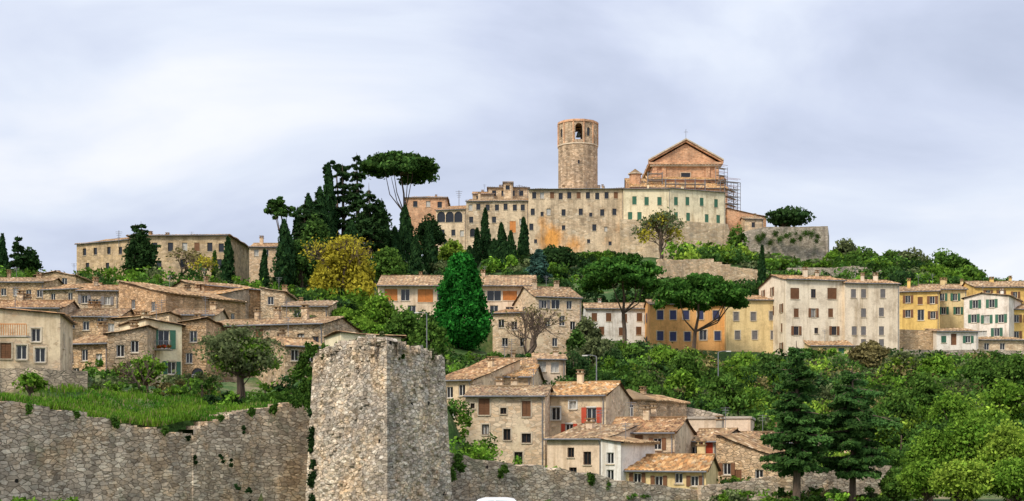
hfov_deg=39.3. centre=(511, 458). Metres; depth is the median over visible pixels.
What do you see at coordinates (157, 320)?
roof
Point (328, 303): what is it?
roof
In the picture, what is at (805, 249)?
retaining wall
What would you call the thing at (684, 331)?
window frames
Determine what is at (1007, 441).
broadleaf tree
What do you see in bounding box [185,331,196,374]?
window frames
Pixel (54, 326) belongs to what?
walls
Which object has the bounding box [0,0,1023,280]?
sky
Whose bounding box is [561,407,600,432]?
shutters
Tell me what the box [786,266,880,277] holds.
retaining wall
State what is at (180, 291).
roof
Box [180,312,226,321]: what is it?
walls
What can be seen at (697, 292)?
umbrella pine tree
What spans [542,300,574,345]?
window glass
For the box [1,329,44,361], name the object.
window glass
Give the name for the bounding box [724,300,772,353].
walls
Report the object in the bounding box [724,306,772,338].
shutters
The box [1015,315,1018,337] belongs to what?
window glass
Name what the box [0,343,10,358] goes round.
shutters
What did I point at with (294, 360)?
window frames
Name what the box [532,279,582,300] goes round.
chimney
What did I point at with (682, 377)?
hillside tree
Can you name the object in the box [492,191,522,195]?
window glass
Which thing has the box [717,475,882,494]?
shrubs
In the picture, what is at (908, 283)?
chimney
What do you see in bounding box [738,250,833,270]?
shrubs
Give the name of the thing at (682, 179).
church aisle
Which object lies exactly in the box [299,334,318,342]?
window glass
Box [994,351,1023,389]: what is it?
hillside tree
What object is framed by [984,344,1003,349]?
window glass
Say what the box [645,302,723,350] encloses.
walls
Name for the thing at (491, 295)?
window glass
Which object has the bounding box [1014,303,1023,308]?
roof
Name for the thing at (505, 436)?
window glass
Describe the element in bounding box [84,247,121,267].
window glass
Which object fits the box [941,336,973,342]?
shutters
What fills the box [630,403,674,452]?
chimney
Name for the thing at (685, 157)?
church
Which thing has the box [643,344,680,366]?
hillside tree
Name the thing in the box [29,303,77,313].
walls
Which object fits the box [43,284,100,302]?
walls
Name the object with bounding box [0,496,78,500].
roadside hedge
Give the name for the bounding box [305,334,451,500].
wall tower
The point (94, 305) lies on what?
chimney
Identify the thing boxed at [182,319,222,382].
walls
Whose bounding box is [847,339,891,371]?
hillside tree
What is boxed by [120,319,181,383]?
walls
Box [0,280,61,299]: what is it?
walls
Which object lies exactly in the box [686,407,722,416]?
garden wall
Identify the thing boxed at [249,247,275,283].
walls
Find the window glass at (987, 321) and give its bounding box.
[972,300,1003,335]
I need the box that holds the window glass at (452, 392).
[448,385,464,416]
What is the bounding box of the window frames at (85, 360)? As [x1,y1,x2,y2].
[73,349,99,370]
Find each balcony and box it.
[0,324,30,337]
[155,340,172,350]
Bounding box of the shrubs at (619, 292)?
[549,277,756,308]
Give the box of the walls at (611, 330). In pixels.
[583,308,644,343]
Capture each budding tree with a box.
[630,207,687,258]
[636,212,684,251]
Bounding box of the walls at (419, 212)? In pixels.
[405,198,448,253]
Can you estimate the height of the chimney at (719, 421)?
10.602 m
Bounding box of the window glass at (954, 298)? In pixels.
[940,294,959,313]
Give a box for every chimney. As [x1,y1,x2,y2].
[0,270,43,299]
[5,290,59,311]
[40,277,98,289]
[71,301,118,316]
[73,321,107,368]
[75,277,118,307]
[129,321,138,328]
[140,311,149,317]
[180,301,217,318]
[183,284,191,290]
[193,313,201,318]
[194,284,200,290]
[203,276,260,289]
[222,304,322,343]
[248,236,276,259]
[278,329,320,347]
[281,285,287,290]
[281,297,327,306]
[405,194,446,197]
[446,356,495,384]
[464,376,545,464]
[495,356,531,380]
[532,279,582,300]
[537,348,566,375]
[543,418,600,474]
[550,369,604,424]
[585,298,644,308]
[623,441,706,484]
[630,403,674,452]
[639,386,647,393]
[691,416,724,452]
[760,432,769,446]
[791,267,846,281]
[845,273,900,286]
[901,278,939,291]
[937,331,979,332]
[940,277,967,296]
[989,276,1012,281]
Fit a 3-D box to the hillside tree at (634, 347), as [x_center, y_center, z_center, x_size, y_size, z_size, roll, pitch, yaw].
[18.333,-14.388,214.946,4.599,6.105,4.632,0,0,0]
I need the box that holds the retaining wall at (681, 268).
[656,259,757,282]
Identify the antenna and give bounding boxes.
[158,300,165,311]
[508,339,515,357]
[621,422,630,438]
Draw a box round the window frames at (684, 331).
[646,310,720,341]
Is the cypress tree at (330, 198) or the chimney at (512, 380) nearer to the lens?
the chimney at (512, 380)
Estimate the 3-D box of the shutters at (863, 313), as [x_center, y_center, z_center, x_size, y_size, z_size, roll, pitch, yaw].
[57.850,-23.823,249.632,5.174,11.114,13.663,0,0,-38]
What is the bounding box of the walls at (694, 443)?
[692,431,738,455]
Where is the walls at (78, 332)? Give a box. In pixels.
[71,310,133,339]
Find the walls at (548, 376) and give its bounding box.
[537,360,565,385]
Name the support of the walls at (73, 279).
on the ground at (251, 384)
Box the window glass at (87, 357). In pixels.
[74,350,101,373]
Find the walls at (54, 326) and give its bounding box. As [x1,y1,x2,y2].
[0,309,72,369]
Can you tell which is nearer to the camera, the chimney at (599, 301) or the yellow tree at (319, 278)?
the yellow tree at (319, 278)
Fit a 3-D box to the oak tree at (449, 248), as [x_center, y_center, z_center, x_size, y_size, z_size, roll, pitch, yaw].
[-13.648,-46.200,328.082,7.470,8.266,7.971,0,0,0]
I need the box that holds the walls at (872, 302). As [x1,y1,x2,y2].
[843,283,898,348]
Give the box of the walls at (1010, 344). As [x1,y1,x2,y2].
[978,340,1023,350]
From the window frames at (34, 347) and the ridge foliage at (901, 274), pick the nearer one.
the window frames at (34, 347)
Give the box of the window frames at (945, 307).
[940,293,960,314]
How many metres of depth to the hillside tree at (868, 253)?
366.30 m
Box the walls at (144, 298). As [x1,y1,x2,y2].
[119,281,245,318]
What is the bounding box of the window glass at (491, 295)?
[392,290,513,315]
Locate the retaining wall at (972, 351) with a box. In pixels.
[854,345,1023,355]
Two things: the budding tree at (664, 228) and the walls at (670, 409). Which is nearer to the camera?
the walls at (670, 409)
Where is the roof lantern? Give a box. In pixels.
[628,169,641,183]
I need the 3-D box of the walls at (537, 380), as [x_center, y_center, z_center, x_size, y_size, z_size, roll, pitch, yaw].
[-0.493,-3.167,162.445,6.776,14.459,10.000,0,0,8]
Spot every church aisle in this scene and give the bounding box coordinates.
[624,178,728,207]
[645,176,726,184]
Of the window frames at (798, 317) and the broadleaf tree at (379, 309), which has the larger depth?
the window frames at (798, 317)
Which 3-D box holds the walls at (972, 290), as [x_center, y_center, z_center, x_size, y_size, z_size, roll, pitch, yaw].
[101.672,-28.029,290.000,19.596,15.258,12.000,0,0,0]
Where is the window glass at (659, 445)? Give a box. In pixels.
[654,439,660,448]
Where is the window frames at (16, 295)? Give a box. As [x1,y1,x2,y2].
[1,288,41,297]
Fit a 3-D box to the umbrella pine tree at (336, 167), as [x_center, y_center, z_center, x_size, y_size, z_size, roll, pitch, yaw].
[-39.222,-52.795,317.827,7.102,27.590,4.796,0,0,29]
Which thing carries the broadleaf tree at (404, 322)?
on the ground at (251, 384)
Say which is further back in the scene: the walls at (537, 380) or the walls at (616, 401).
the walls at (537, 380)
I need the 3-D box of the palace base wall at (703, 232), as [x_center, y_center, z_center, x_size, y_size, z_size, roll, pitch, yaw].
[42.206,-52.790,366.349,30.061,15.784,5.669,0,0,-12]
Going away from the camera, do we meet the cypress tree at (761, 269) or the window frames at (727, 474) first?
the window frames at (727, 474)
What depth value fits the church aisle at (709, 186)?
394.52 m
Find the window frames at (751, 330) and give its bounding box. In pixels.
[733,311,772,339]
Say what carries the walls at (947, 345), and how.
on the ground at (251, 384)
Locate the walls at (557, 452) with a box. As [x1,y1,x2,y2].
[547,425,636,474]
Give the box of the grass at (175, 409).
[0,376,311,426]
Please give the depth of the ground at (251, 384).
142.43 m
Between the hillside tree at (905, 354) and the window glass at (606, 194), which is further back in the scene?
the window glass at (606, 194)
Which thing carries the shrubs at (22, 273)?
on the ground at (251, 384)
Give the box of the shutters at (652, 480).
[629,473,701,485]
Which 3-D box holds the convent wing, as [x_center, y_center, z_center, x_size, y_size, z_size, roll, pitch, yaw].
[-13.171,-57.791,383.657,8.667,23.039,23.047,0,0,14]
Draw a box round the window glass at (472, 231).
[469,204,524,236]
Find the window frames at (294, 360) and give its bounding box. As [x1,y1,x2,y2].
[290,349,312,376]
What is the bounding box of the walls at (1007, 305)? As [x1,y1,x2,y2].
[964,293,1021,336]
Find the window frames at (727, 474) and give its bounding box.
[722,463,762,477]
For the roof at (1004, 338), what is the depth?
252.90 m
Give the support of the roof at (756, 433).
on the walls
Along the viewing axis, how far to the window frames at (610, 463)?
125.66 m
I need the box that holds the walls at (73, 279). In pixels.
[42,272,91,283]
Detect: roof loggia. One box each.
[472,184,494,198]
[487,185,529,198]
[502,181,513,198]
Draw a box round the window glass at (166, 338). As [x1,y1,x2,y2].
[159,331,174,373]
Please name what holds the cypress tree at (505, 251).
on the ground at (251, 384)
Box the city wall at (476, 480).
[450,453,697,500]
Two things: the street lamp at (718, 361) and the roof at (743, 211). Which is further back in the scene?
the roof at (743, 211)
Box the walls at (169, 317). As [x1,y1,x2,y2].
[115,313,180,330]
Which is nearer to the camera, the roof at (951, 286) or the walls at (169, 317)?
the walls at (169, 317)
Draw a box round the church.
[642,138,723,177]
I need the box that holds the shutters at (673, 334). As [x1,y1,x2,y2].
[657,311,719,340]
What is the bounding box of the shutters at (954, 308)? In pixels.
[940,293,962,313]
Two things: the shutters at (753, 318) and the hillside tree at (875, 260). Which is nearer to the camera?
the shutters at (753, 318)
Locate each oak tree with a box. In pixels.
[279,239,318,287]
[297,214,333,276]
[352,198,393,282]
[366,246,409,282]
[413,213,446,250]
[437,238,466,262]
[543,244,557,253]
[544,245,578,268]
[726,223,748,247]
[765,205,816,226]
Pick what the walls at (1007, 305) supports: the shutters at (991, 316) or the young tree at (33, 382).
the shutters at (991, 316)
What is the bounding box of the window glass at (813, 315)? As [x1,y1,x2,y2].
[794,290,835,334]
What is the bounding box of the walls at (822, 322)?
[759,276,843,355]
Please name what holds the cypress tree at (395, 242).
on the ground at (251, 384)
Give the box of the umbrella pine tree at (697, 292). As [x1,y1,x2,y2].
[651,272,751,349]
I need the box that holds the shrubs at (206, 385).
[82,362,223,396]
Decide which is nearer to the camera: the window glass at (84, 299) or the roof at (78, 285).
the window glass at (84, 299)
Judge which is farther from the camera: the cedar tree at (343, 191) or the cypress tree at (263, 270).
the cedar tree at (343, 191)
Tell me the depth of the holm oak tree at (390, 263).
283.08 m
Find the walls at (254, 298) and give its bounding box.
[174,281,260,318]
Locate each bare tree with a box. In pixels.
[165,247,212,274]
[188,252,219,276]
[500,302,571,357]
[504,311,552,357]
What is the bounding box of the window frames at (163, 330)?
[156,328,175,374]
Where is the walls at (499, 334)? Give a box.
[493,313,524,355]
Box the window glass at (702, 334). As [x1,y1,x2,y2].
[700,330,705,339]
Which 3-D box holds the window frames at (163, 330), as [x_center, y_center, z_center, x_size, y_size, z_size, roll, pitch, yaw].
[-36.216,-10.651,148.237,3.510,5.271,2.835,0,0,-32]
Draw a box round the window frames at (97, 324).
[73,318,113,331]
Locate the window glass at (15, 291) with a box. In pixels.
[2,289,41,296]
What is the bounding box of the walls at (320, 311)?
[282,303,336,317]
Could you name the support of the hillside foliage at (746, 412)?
on the ground at (251, 384)
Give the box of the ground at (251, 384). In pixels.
[1,252,1022,500]
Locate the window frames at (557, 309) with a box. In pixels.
[524,299,572,346]
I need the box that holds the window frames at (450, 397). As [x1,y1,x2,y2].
[447,384,464,417]
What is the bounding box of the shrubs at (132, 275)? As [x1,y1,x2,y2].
[72,263,295,293]
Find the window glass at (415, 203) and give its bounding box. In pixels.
[413,201,441,207]
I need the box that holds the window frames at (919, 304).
[905,295,935,320]
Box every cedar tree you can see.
[5,236,29,273]
[120,224,162,276]
[121,231,160,277]
[291,202,313,286]
[309,190,334,241]
[333,166,355,242]
[342,154,366,232]
[355,190,387,280]
[759,341,833,500]
[816,367,902,500]
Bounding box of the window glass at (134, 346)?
[118,341,137,363]
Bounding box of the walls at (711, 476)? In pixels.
[626,460,717,489]
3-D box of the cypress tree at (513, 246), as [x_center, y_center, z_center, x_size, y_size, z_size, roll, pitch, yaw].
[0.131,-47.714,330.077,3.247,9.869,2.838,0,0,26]
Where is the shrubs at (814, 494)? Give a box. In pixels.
[709,485,917,500]
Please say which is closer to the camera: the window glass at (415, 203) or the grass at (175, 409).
the grass at (175, 409)
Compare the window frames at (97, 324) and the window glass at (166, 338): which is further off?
the window frames at (97, 324)
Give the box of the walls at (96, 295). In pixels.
[77,291,118,307]
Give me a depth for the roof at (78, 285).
206.56 m
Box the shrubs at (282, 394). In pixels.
[203,366,311,406]
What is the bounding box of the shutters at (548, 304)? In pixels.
[523,300,549,338]
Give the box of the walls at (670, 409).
[653,402,685,415]
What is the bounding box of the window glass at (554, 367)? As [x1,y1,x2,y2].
[539,362,557,371]
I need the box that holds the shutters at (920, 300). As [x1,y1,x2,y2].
[903,295,937,318]
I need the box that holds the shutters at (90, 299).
[78,295,112,304]
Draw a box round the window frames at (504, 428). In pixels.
[469,397,531,464]
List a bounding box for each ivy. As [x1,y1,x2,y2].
[25,401,278,435]
[185,425,252,493]
[287,341,327,411]
[306,408,316,500]
[321,331,434,359]
[398,354,611,489]
[754,229,820,247]
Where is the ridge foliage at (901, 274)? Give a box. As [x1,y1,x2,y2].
[755,251,1021,285]
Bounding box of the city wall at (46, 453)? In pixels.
[0,401,309,500]
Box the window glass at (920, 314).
[906,296,934,319]
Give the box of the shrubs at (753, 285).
[631,275,763,302]
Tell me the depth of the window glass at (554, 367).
178.22 m
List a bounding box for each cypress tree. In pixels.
[0,233,8,273]
[211,250,218,279]
[219,236,235,283]
[258,248,270,287]
[270,219,296,289]
[292,206,302,285]
[302,193,313,285]
[313,186,333,239]
[323,162,339,240]
[344,219,363,270]
[387,225,402,272]
[398,204,413,273]
[406,234,424,274]
[422,221,437,274]
[466,245,473,259]
[472,227,482,267]
[479,207,490,260]
[488,238,499,270]
[496,222,506,258]
[500,241,509,269]
[507,230,517,261]
[517,216,529,260]
[756,244,766,283]
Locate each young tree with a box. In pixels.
[11,368,49,396]
[103,348,167,391]
[127,354,167,389]
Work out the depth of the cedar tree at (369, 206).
299.23 m
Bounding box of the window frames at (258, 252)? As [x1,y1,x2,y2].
[254,249,268,255]
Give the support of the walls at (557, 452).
on the ground at (251, 384)
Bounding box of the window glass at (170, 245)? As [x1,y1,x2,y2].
[153,243,223,267]
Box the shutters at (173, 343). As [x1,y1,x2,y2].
[156,330,180,374]
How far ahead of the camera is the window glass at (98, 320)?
174.22 m
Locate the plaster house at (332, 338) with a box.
[323,330,405,345]
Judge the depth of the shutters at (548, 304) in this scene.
226.44 m
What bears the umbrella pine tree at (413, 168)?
on the ground at (251, 384)
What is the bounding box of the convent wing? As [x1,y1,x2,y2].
[435,199,468,250]
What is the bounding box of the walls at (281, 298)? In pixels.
[261,288,294,317]
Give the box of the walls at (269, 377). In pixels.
[256,340,318,386]
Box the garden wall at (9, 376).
[0,368,86,391]
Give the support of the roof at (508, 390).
on the walls at (515, 421)
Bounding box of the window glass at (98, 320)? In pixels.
[73,318,113,331]
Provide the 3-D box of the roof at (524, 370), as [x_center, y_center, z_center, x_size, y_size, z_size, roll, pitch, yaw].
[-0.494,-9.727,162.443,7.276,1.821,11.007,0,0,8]
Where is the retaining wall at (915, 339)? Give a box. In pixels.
[899,329,932,349]
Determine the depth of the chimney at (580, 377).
146.17 m
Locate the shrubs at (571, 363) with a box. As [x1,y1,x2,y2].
[559,337,682,393]
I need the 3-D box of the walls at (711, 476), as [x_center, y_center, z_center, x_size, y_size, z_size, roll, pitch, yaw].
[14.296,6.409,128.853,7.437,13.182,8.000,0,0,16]
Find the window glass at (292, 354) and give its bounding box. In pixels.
[291,350,312,361]
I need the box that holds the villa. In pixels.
[376,270,536,325]
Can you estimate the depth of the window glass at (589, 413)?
142.30 m
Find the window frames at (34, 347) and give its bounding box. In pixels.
[0,327,70,362]
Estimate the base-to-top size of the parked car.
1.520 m
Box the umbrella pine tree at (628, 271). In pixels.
[576,253,666,342]
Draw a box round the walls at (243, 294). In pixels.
[218,289,248,318]
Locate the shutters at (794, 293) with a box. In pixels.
[761,287,838,351]
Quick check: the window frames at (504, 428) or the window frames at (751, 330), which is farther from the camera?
the window frames at (751, 330)
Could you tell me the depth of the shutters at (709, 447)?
141.52 m
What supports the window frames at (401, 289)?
in the villa
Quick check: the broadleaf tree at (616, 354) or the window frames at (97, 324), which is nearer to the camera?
the window frames at (97, 324)
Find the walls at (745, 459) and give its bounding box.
[716,435,782,483]
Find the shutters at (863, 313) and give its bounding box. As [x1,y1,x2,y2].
[851,289,884,346]
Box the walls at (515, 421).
[465,391,550,467]
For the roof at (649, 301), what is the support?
on the walls at (679, 325)
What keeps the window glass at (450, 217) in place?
in the convent wing
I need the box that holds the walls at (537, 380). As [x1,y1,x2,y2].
[504,370,542,384]
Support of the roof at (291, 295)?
on the walls at (281, 298)
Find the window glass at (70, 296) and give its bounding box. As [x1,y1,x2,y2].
[52,293,72,299]
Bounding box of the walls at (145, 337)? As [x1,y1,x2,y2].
[107,326,155,385]
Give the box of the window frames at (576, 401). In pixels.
[550,400,596,429]
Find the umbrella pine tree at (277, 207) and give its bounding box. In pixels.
[263,196,296,231]
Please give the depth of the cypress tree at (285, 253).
275.06 m
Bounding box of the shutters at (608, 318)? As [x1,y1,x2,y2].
[583,313,641,334]
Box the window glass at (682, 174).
[681,173,689,176]
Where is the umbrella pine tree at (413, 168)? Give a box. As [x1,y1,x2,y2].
[359,150,439,262]
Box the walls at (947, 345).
[925,329,977,349]
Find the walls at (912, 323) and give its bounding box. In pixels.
[899,291,939,329]
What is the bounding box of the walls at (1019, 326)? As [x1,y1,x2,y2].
[1014,310,1023,338]
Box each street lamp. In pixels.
[415,312,426,347]
[582,355,596,380]
[718,351,730,375]
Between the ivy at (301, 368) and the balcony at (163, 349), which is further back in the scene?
the balcony at (163, 349)
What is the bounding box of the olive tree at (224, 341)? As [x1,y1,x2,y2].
[190,322,288,398]
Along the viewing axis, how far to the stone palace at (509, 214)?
370.56 m
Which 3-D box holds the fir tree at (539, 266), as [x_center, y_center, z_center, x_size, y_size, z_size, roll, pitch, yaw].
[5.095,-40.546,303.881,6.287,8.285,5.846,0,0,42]
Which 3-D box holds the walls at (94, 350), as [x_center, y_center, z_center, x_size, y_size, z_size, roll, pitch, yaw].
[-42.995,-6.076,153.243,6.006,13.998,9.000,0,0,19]
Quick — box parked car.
[477,497,517,500]
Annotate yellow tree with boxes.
[298,232,379,290]
[306,265,340,298]
[313,235,376,292]
[345,273,376,297]
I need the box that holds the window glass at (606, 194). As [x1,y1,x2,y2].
[529,192,615,244]
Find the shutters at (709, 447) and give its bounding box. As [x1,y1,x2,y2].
[701,442,712,452]
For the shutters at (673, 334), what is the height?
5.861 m
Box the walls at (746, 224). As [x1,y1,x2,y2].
[741,218,761,231]
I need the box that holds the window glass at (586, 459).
[569,448,590,471]
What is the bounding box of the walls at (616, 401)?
[550,385,629,435]
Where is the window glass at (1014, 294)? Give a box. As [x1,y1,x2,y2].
[986,291,1016,297]
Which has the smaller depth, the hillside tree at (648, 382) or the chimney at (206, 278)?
the hillside tree at (648, 382)
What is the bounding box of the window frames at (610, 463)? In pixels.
[605,452,613,477]
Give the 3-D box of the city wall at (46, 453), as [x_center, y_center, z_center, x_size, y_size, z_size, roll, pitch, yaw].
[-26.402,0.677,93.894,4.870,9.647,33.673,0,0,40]
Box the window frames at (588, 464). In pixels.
[566,448,591,471]
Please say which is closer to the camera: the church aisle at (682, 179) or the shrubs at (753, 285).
the shrubs at (753, 285)
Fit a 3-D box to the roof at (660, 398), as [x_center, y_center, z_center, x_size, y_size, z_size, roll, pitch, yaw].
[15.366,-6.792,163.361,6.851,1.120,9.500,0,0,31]
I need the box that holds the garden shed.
[803,340,854,353]
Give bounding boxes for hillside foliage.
[606,342,1023,441]
[679,397,830,463]
[808,408,1023,467]
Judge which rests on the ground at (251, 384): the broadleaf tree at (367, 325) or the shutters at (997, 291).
the broadleaf tree at (367, 325)
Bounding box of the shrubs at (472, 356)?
[444,351,631,386]
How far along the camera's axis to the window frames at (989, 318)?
259.85 m
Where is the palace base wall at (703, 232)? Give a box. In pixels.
[620,219,729,258]
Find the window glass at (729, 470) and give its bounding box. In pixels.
[724,464,762,477]
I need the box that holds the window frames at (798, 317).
[763,288,836,348]
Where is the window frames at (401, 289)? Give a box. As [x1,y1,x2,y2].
[394,289,514,305]
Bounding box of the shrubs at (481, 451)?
[447,398,650,498]
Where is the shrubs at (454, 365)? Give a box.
[349,321,478,374]
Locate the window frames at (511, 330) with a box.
[498,319,523,346]
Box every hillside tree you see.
[622,342,645,360]
[626,370,663,393]
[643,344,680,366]
[660,368,702,400]
[665,348,708,378]
[702,372,745,412]
[719,350,760,368]
[750,351,779,377]
[822,249,843,260]
[833,237,857,254]
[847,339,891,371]
[850,246,879,263]
[862,258,893,266]
[869,389,920,433]
[875,249,899,265]
[880,350,921,376]
[896,246,929,267]
[900,371,949,416]
[913,352,962,380]
[918,262,947,280]
[923,248,964,269]
[926,385,977,424]
[947,266,987,280]
[954,258,977,269]
[955,357,1000,389]
[972,377,1023,421]
[982,277,1004,280]
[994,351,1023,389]
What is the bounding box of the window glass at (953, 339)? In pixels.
[951,334,969,344]
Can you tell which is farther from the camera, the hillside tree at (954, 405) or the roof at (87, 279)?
the roof at (87, 279)
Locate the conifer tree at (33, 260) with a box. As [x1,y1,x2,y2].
[15,246,42,274]
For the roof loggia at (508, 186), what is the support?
on the stone palace at (509, 214)
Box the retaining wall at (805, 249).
[742,226,828,264]
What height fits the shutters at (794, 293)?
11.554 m
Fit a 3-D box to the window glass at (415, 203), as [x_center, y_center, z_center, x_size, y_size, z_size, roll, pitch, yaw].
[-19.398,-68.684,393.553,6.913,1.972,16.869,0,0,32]
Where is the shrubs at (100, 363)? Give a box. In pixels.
[82,307,316,386]
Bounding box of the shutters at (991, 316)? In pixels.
[968,299,1006,336]
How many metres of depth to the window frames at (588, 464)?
131.28 m
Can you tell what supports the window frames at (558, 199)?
in the stone palace at (580, 219)
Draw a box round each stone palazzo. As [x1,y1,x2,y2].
[74,229,158,281]
[126,232,248,281]
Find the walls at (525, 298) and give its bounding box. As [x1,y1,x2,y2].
[514,289,580,354]
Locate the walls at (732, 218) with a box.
[725,209,765,234]
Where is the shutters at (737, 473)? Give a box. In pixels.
[718,463,741,479]
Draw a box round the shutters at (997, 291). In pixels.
[984,290,1019,297]
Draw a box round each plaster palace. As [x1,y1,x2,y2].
[623,183,670,219]
[649,182,726,223]
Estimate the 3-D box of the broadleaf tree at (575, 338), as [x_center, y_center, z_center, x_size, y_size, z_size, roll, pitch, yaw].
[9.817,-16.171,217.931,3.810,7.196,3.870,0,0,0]
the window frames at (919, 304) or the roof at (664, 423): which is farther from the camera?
the window frames at (919, 304)
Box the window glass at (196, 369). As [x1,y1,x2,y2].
[187,332,203,379]
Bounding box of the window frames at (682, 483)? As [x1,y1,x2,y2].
[634,473,698,486]
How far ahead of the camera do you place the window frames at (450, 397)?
152.04 m
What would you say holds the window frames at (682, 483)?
attached to the walls at (711, 476)
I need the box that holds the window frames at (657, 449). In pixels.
[653,438,669,452]
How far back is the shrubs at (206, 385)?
120.68 m
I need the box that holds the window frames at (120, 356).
[115,341,152,357]
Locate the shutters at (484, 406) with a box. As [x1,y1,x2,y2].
[479,399,530,415]
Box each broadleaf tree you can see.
[330,307,364,321]
[350,315,385,333]
[359,290,399,333]
[385,305,419,344]
[408,318,451,354]
[413,309,437,339]
[479,351,503,359]
[565,328,586,353]
[566,351,588,377]
[575,315,602,341]
[579,336,622,364]
[597,348,628,376]
[878,466,908,500]
[895,457,941,500]
[899,427,960,500]
[928,456,996,500]
[939,407,995,500]
[973,419,1023,500]
[984,456,1023,500]
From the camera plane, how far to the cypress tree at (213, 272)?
279.64 m
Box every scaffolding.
[647,172,662,184]
[665,178,705,189]
[715,164,727,186]
[717,177,740,210]
[720,184,737,221]
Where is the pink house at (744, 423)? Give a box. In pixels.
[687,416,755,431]
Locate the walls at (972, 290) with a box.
[963,283,1023,302]
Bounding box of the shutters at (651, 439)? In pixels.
[635,435,674,452]
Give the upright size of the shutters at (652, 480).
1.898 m
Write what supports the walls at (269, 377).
on the ground at (251, 384)
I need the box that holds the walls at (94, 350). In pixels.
[73,344,106,371]
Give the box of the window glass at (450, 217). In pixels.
[437,212,463,243]
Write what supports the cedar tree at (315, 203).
on the ground at (251, 384)
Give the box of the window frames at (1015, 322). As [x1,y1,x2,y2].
[1014,315,1019,336]
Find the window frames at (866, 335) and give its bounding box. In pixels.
[851,316,884,335]
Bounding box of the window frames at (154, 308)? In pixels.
[132,300,233,318]
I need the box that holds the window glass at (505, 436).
[473,398,530,463]
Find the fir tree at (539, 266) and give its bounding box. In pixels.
[523,248,552,282]
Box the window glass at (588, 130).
[561,127,589,163]
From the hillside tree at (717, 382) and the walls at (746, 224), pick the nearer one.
the hillside tree at (717, 382)
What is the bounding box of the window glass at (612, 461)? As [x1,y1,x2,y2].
[608,452,613,479]
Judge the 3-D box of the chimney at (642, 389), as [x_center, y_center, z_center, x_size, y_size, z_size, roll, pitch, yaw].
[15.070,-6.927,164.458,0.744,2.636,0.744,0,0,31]
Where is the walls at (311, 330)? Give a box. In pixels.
[223,318,358,381]
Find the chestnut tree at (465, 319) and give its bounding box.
[431,251,494,350]
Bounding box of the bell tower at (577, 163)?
[557,119,598,187]
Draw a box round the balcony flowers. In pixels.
[157,344,171,348]
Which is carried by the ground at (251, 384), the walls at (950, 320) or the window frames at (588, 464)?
the walls at (950, 320)
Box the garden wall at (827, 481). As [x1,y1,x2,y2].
[698,466,910,500]
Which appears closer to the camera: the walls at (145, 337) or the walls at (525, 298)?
the walls at (145, 337)
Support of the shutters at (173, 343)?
attached to the window frames at (163, 330)
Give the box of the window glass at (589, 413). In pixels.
[553,402,595,429]
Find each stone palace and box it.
[465,192,527,248]
[528,182,623,253]
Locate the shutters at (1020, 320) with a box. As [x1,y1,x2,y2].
[1019,315,1023,337]
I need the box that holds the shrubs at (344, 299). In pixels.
[284,286,369,314]
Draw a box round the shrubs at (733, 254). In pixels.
[661,238,759,265]
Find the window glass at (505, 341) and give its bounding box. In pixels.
[499,320,522,345]
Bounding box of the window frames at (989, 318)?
[971,299,1003,336]
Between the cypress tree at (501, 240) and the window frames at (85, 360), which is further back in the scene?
the cypress tree at (501, 240)
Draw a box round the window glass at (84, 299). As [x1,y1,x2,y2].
[82,296,109,303]
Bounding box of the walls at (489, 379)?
[446,361,519,431]
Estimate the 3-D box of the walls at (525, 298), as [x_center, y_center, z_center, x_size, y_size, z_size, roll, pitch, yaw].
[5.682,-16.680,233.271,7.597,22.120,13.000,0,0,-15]
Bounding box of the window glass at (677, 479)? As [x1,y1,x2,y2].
[635,474,697,484]
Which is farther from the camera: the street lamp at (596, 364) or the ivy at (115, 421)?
the street lamp at (596, 364)
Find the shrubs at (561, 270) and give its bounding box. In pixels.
[429,249,626,287]
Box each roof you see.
[0,277,63,284]
[0,300,79,308]
[0,307,77,324]
[33,270,92,282]
[39,283,103,290]
[67,308,134,316]
[73,334,106,344]
[76,285,118,289]
[103,324,157,335]
[111,311,181,320]
[117,280,248,303]
[118,317,186,327]
[171,279,257,289]
[172,308,228,318]
[177,316,223,325]
[205,287,249,294]
[219,316,362,332]
[247,243,277,246]
[259,286,297,299]
[266,336,321,347]
[280,300,337,306]
[414,196,449,205]
[445,358,522,381]
[462,385,553,396]
[493,309,524,313]
[503,364,544,381]
[508,358,536,363]
[512,286,583,305]
[531,353,567,359]
[543,422,639,438]
[550,380,632,399]
[581,302,643,313]
[598,436,659,443]
[612,416,696,435]
[624,453,720,471]
[641,393,690,403]
[643,299,666,307]
[691,427,741,442]
[713,431,784,453]
[725,208,764,216]
[740,217,763,219]
[740,431,774,439]
[744,295,773,299]
[757,274,846,288]
[842,279,897,283]
[899,285,940,295]
[917,284,968,289]
[924,328,976,331]
[961,292,1023,302]
[962,281,1023,287]
[978,336,1023,339]
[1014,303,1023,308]
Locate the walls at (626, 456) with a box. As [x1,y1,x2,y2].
[601,439,654,480]
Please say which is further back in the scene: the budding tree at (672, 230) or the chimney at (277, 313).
the budding tree at (672, 230)
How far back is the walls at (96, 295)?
192.00 m
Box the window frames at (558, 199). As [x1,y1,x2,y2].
[529,199,616,245]
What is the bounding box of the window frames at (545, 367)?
[538,361,559,372]
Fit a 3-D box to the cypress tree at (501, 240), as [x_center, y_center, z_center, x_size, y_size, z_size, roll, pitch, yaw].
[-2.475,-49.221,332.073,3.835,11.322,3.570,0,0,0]
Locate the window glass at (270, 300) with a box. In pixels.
[268,297,272,303]
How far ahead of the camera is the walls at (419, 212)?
388.00 m
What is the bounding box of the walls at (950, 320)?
[940,290,966,328]
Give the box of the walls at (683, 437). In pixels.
[633,421,693,452]
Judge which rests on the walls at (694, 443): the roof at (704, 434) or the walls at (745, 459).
the roof at (704, 434)
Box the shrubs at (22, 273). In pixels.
[0,265,93,278]

